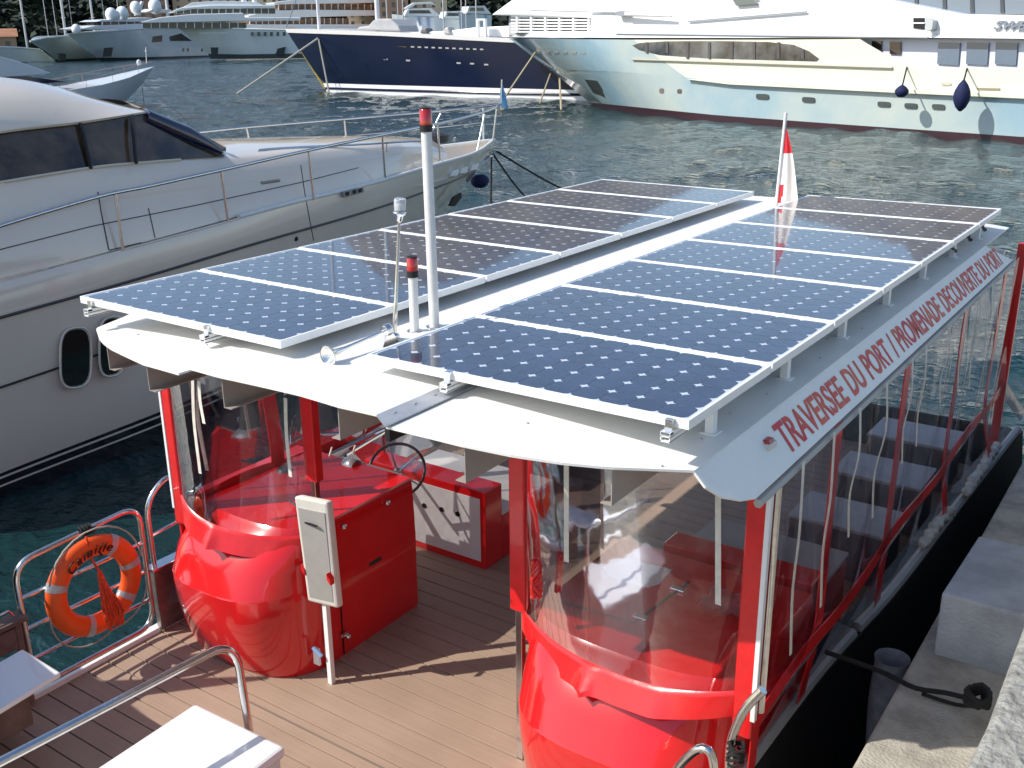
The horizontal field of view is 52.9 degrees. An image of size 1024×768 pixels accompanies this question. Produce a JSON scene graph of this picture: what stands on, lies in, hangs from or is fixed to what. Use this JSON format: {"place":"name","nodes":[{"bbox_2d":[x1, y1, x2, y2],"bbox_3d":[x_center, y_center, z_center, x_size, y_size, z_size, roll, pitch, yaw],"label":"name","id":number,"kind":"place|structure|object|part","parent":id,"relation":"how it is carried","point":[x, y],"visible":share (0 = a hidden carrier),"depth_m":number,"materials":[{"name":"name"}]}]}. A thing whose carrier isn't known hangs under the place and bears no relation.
{"place":"outdoors","nodes":[
{"label":"outdoors","id":0,"kind":"place"},
{"bbox_2d":[59,0,66,34],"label":"sailboat mast","id":1,"kind":"object","parent":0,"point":[63,16],"visible":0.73,"depth_m":297.99,"materials":[{"name":"grey metal"}]},
{"bbox_2d":[126,0,166,17],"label":"house","id":2,"kind":"structure","parent":0,"point":[148,14],"depth_m":392.34,"materials":[{"name":"brick"}]},
{"bbox_2d":[172,0,218,22],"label":"house","id":3,"kind":"structure","parent":0,"point":[179,3],"depth_m":404.67,"materials":[{"name":"tile"}]},
{"bbox_2d":[223,0,277,22],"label":"house","id":4,"kind":"structure","parent":0,"point":[263,2],"depth_m":416.05,"materials":[{"name":"tile"}]},
{"bbox_2d":[379,0,407,18],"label":"house","id":5,"kind":"structure","parent":0,"point":[391,7],"depth_m":392.25,"materials":[{"name":"brick"}]},
{"bbox_2d":[411,0,446,17],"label":"house","id":6,"kind":"structure","parent":0,"point":[437,7],"depth_m":402.56,"materials":[{"name":"tile"}]},
{"bbox_2d":[25,0,856,37],"bbox_3d":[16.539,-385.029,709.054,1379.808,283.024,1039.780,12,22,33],"label":"hill","id":7,"kind":"structure","parent":0,"point":[171,14],"depth_m":433.15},
{"bbox_2d":[0,0,510,48],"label":"woodland","id":8,"kind":"object","parent":7,"relation":"on","point":[34,13],"visible":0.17,"depth_m":416.30,"materials":[{"name":"green plant"}]},
{"bbox_2d":[0,57,1023,671],"bbox_3d":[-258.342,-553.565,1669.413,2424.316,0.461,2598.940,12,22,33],"label":"water","id":9,"kind":"structure","parent":0,"point":[570,143],"depth_m":37.53,"materials":[{"name":"teal liquid"}]},
{"bbox_2d":[19,0,28,47],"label":"sailboat mast","id":10,"kind":"object","parent":9,"relation":"on","point":[23,21],"visible":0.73,"depth_m":297.70,"materials":[{"name":"grey metal"}]},
{"bbox_2d":[0,46,54,61],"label":"sailing yacht","id":11,"kind":"object","parent":9,"relation":"on","point":[23,54],"visible":0.94,"depth_m":257.84,"materials":[{"name":"grey"}]},
{"bbox_2d":[29,35,98,60],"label":"superyacht","id":12,"kind":"object","parent":9,"relation":"on","point":[62,48],"visible":0.62,"depth_m":266.19,"materials":[{"name":"grey"}]},
{"bbox_2d":[0,50,153,100],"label":"cabin cruiser","id":13,"kind":"object","parent":9,"relation":"on","point":[124,86],"visible":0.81,"depth_m":75.48,"materials":[{"name":"grey plastic"}]},
{"bbox_2d":[5,76,63,83],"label":"cabin window","id":14,"kind":"structure","parent":13,"relation":"in","point":[39,80],"depth_m":71.07,"materials":[{"name":"black glass"}]},
{"bbox_2d":[143,82,189,122],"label":"mooring line","id":15,"kind":"object","parent":13,"relation":"attached to","point":[167,103],"visible":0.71,"depth_m":68.84,"materials":[{"name":"grey fabric"}]},
{"bbox_2d":[89,0,94,30],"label":"sailboat mast","id":16,"kind":"object","parent":9,"relation":"on","point":[91,10],"visible":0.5,"depth_m":298.51,"materials":[{"name":"grey metal"}]},
{"bbox_2d":[61,0,208,60],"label":"superyacht","id":17,"kind":"object","parent":9,"relation":"on","point":[118,34],"visible":0.94,"depth_m":278.92,"materials":[{"name":"grey"}]},
{"bbox_2d":[152,35,162,41],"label":"side window","id":18,"kind":"structure","parent":17,"relation":"in","point":[155,38],"depth_m":289.50,"materials":[{"name":"black glass"}]},
{"bbox_2d":[169,33,190,40],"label":"side window","id":19,"kind":"structure","parent":17,"relation":"in","point":[178,37],"depth_m":301.52,"materials":[{"name":"black glass"}]},
{"bbox_2d":[165,0,169,16],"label":"sailboat mast","id":20,"kind":"object","parent":9,"relation":"on","point":[167,7],"depth_m":299.36,"materials":[{"name":"grey metal"}]},
{"bbox_2d":[140,0,356,58],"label":"superyacht","id":21,"kind":"object","parent":9,"relation":"on","point":[220,40],"visible":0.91,"depth_m":259.56,"materials":[{"name":"grey"}]},
{"bbox_2d":[0,77,507,498],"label":"motor yacht","id":22,"kind":"object","parent":9,"relation":"on","point":[98,195],"visible":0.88,"depth_m":11.75,"materials":[{"name":"white"}]},
{"bbox_2d":[0,112,224,183],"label":"side window","id":23,"kind":"structure","parent":22,"relation":"in","point":[38,151],"depth_m":11.43,"materials":[{"name":"black glass"}]},
{"bbox_2d":[490,157,492,203],"bbox_3d":[-0.398,-3.884,19.686,0.035,0.905,0.086,12,22,33],"label":"anchor chain","id":24,"kind":"object","parent":22,"relation":"hanging from","point":[491,159],"visible":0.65,"depth_m":19.66,"materials":[{"name":"grey metal"}]},
{"bbox_2d":[492,153,524,195],"bbox_3d":[0.356,-4.617,24.238,0.040,2.572,9.113,2,19,9],"label":"mooring line","id":25,"kind":"object","parent":22,"relation":"attached to","point":[506,173],"visible":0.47,"depth_m":21.27,"materials":[{"name":"black fabric"}]},
{"bbox_2d":[495,150,560,188],"bbox_3d":[1.635,-4.637,24.198,0.040,2.611,9.576,7,20,23],"label":"mooring line","id":26,"kind":"object","parent":22,"relation":"attached to","point":[521,166],"visible":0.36,"depth_m":21.06,"materials":[{"name":"black fabric"}]},
{"bbox_2d":[242,0,374,31],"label":"superyacht","id":27,"kind":"object","parent":9,"relation":"on","point":[302,9],"visible":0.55,"depth_m":391.23,"materials":[{"name":"white metal"}]},
{"bbox_2d":[392,2,439,31],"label":"motor boat","id":28,"kind":"object","parent":9,"relation":"on","point":[425,19],"visible":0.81,"depth_m":317.31,"materials":[{"name":"white plastic"}]},
{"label":"cabin window","id":29,"kind":"part","parent":28,"relation":"part of","materials":[{"name":"black glass"}]},
{"bbox_2d":[285,0,593,100],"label":"sailing yacht","id":30,"kind":"object","parent":9,"relation":"on","point":[393,56],"visible":0.77,"depth_m":86.62,"materials":[{"name":"blue paint"}]},
{"bbox_2d":[236,38,317,93],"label":"mooring line","id":31,"kind":"object","parent":30,"relation":"attached to","point":[278,65],"visible":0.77,"depth_m":94.09,"materials":[{"name":"beige fabric"}]},
{"bbox_2d":[318,39,329,92],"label":"mooring line","id":32,"kind":"object","parent":30,"relation":"attached to","point":[323,66],"visible":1,"depth_m":94.40,"materials":[{"name":"beige fabric"}]},
{"bbox_2d":[442,0,443,30],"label":"sailboat mast","id":33,"kind":"object","parent":9,"relation":"on","point":[443,13],"visible":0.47,"depth_m":239.33,"materials":[{"name":"grey metal"}]},
{"bbox_2d":[434,11,460,30],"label":"motor boat","id":34,"kind":"object","parent":9,"relation":"on","point":[451,18],"visible":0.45,"depth_m":309.42,"materials":[{"name":"white plastic"}]},
{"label":"cabin window","id":35,"kind":"part","parent":34,"relation":"part of","materials":[{"name":"black glass"}]},
{"bbox_2d":[458,6,491,28],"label":"motor boat","id":36,"kind":"object","parent":9,"relation":"on","point":[471,16],"visible":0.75,"depth_m":305.34,"materials":[{"name":"white plastic"}]},
{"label":"cabin window","id":37,"kind":"part","parent":36,"relation":"part of","materials":[{"name":"black glass"}]},
{"bbox_2d":[475,0,476,18],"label":"sailboat mast","id":38,"kind":"object","parent":9,"relation":"on","point":[476,8],"visible":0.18,"depth_m":239.50,"materials":[{"name":"grey metal"}]},
{"bbox_2d":[0,107,1023,767],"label":"shuttle boat","id":39,"kind":"object","parent":9,"relation":"on","point":[602,473],"visible":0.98,"depth_m":6.01,"materials":[{"name":"red plastic"}]},
{"bbox_2d":[0,610,60,742],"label":"side bench","id":40,"kind":"object","parent":39,"relation":"on","point":[25,676],"visible":1,"depth_m":5.81,"materials":[{"name":"white plastic"}]},
{"bbox_2d":[45,523,147,647],"bbox_3d":[-2.604,1.260,6.469,0.235,0.769,0.698,12,22,33],"label":"life ring","id":41,"kind":"object","parent":39,"relation":"hanging from","point":[64,618],"visible":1,"depth_m":6.42,"materials":[{"name":"orange plastic"}]},
{"bbox_2d":[100,705,284,767],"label":"boarding box","id":42,"kind":"object","parent":39,"relation":"on","point":[195,736],"visible":1,"depth_m":4.97,"materials":[{"name":"white plastic"}]},
{"bbox_2d":[918,506,953,547],"bbox_3d":[2.994,1.018,7.287,0.101,0.106,0.663,13,23,34],"label":"rope fender","id":43,"kind":"object","parent":39,"relation":"on","point":[936,524],"visible":0.96,"depth_m":7.25,"materials":[{"name":"white fabric"}]},
{"bbox_2d":[961,465,986,496],"bbox_3d":[3.598,0.761,8.030,0.101,0.106,0.568,12,22,33],"label":"rope fender","id":44,"kind":"object","parent":39,"relation":"on","point":[976,476],"visible":1,"depth_m":8.00,"materials":[{"name":"white fabric"}]},
{"bbox_2d":[977,441,1001,469],"bbox_3d":[3.924,0.609,8.475,0.101,0.106,0.627,12,22,33],"label":"rope fender","id":45,"kind":"object","parent":39,"relation":"on","point":[986,461],"visible":0.84,"depth_m":8.47,"materials":[{"name":"white fabric"}]},
{"bbox_2d":[492,0,1023,143],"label":"superyacht","id":46,"kind":"object","parent":9,"relation":"on","point":[757,62],"visible":0.97,"depth_m":54.23,"materials":[{"name":"white"}]},
{"bbox_2d":[497,52,535,107],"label":"mooring line","id":47,"kind":"object","parent":46,"relation":"attached to","point":[522,71],"visible":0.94,"depth_m":73.41,"materials":[{"name":"beige fabric"}]},
{"bbox_2d":[539,73,550,103],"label":"mooring line","id":48,"kind":"object","parent":46,"relation":"attached to","point":[544,88],"visible":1,"depth_m":76.46,"materials":[{"name":"beige fabric"}]},
{"bbox_2d":[559,77,561,110],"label":"mooring line","id":49,"kind":"object","parent":46,"relation":"attached to","point":[560,94],"visible":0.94,"depth_m":72.00,"materials":[{"name":"beige fabric"}]},
{"bbox_2d":[632,41,818,60],"bbox_3d":[11.618,-18.803,58.032,0.140,1.030,13.754,-14,23,-35],"label":"lens window","id":50,"kind":"structure","parent":46,"relation":"in","point":[696,49],"depth_m":57.33,"materials":[{"name":"beige glass"}]},
{"bbox_2d":[733,0,760,5],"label":"wing window","id":51,"kind":"structure","parent":46,"relation":"in","point":[737,2],"depth_m":55.77,"materials":[{"name":"white glass"}]},
{"bbox_2d":[872,41,881,51],"bbox_3d":[18.101,-16.683,50.944,0.200,0.571,0.607,-14,23,-35],"label":"window","id":52,"kind":"structure","parent":46,"relation":"in","point":[876,44],"depth_m":50.81,"materials":[{"name":"brown glass"}]},
{"bbox_2d":[890,42,901,53],"bbox_3d":[18.735,-16.387,50.182,0.200,0.592,0.666,-14,23,-35],"label":"window","id":53,"kind":"structure","parent":46,"relation":"in","point":[895,47],"depth_m":50.08,"materials":[{"name":"brown glass"}]},
{"bbox_2d":[895,67,908,97],"bbox_3d":[18.647,-14.279,48.703,0.630,1.383,1.780,12,22,33],"label":"fender","id":54,"kind":"object","parent":46,"relation":"hanging from","point":[902,91],"visible":1,"depth_m":48.22,"materials":[{"name":"blue"}]},
{"bbox_2d":[937,42,960,64],"bbox_3d":[20.460,-15.457,48.152,0.200,1.020,1.133,-14,23,-35],"label":"saloon window","id":55,"kind":"structure","parent":46,"relation":"in","point":[948,53],"depth_m":48.06,"materials":[{"name":"blue glass"}]},
{"bbox_2d":[953,68,970,110],"bbox_3d":[20.482,-13.302,46.488,0.724,1.841,1.811,12,22,33],"label":"fender","id":56,"kind":"object","parent":46,"relation":"hanging from","point":[961,95],"visible":1,"depth_m":45.92,"materials":[{"name":"blue"}]},
{"bbox_2d":[901,0,1023,13],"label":"bridge window","id":57,"kind":"structure","parent":46,"relation":"in","point":[963,6],"depth_m":46.92,"materials":[{"name":"grey glass"}]},
{"bbox_2d":[966,42,989,64],"bbox_3d":[21.326,-15.116,47.089,0.200,0.997,1.093,-14,23,-35],"label":"saloon window","id":58,"kind":"structure","parent":46,"relation":"in","point":[977,53],"depth_m":47.00,"materials":[{"name":"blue glass"}]},
{"bbox_2d":[995,42,1018,64],"bbox_3d":[22.155,-14.789,46.072,0.200,0.976,1.055,-14,23,-35],"label":"saloon window","id":59,"kind":"structure","parent":46,"relation":"in","point":[1006,53],"depth_m":45.99,"materials":[{"name":"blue glass"}]},
{"bbox_2d":[853,461,1023,767],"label":"quay ledge","id":60,"kind":"object","parent":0,"point":[914,729],"depth_m":4.86,"materials":[{"name":"concrete"}]},
{"bbox_2d":[865,648,910,744],"bbox_3d":[1.985,1.718,5.461,0.188,0.620,0.188,12,22,33],"label":"quay fender","id":61,"kind":"object","parent":60,"relation":"attached to","point":[883,688],"visible":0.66,"depth_m":5.39,"materials":[{"name":"grey rubber"}]},
{"bbox_2d":[824,650,992,710],"bbox_3d":[1.929,1.404,5.033,0.144,0.196,0.847,-14,23,-35],"label":"mooring line","id":62,"kind":"object","parent":60,"relation":"on","point":[969,698],"visible":1,"depth_m":4.89,"materials":[{"name":"black fabric"}]},
{"bbox_2d":[934,537,1023,675],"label":"concrete block","id":63,"kind":"structure","parent":60,"relation":"on","point":[981,620],"depth_m":5.20,"materials":[{"name":"grey concrete"}]},
{"bbox_2d":[967,629,1023,767],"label":"quay wall","id":64,"kind":"structure","parent":0,"point":[1001,744],"depth_m":2.64,"materials":[{"name":"concrete"}]},
{"bbox_3d":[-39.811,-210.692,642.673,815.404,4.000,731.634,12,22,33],"label":"far quay","id":65,"kind":"structure","parent":0,"visible":0},
{"bbox_2d":[0,28,17,46],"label":"house","id":66,"kind":"structure","parent":65,"relation":"on","point":[8,36],"depth_m":284.40,"materials":[{"name":"tile"}]},
{"bbox_2d":[347,3,374,23],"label":"house","id":67,"kind":"structure","parent":65,"relation":"on","point":[361,19],"depth_m":410.91,"materials":[{"name":"tile"}]}
]}

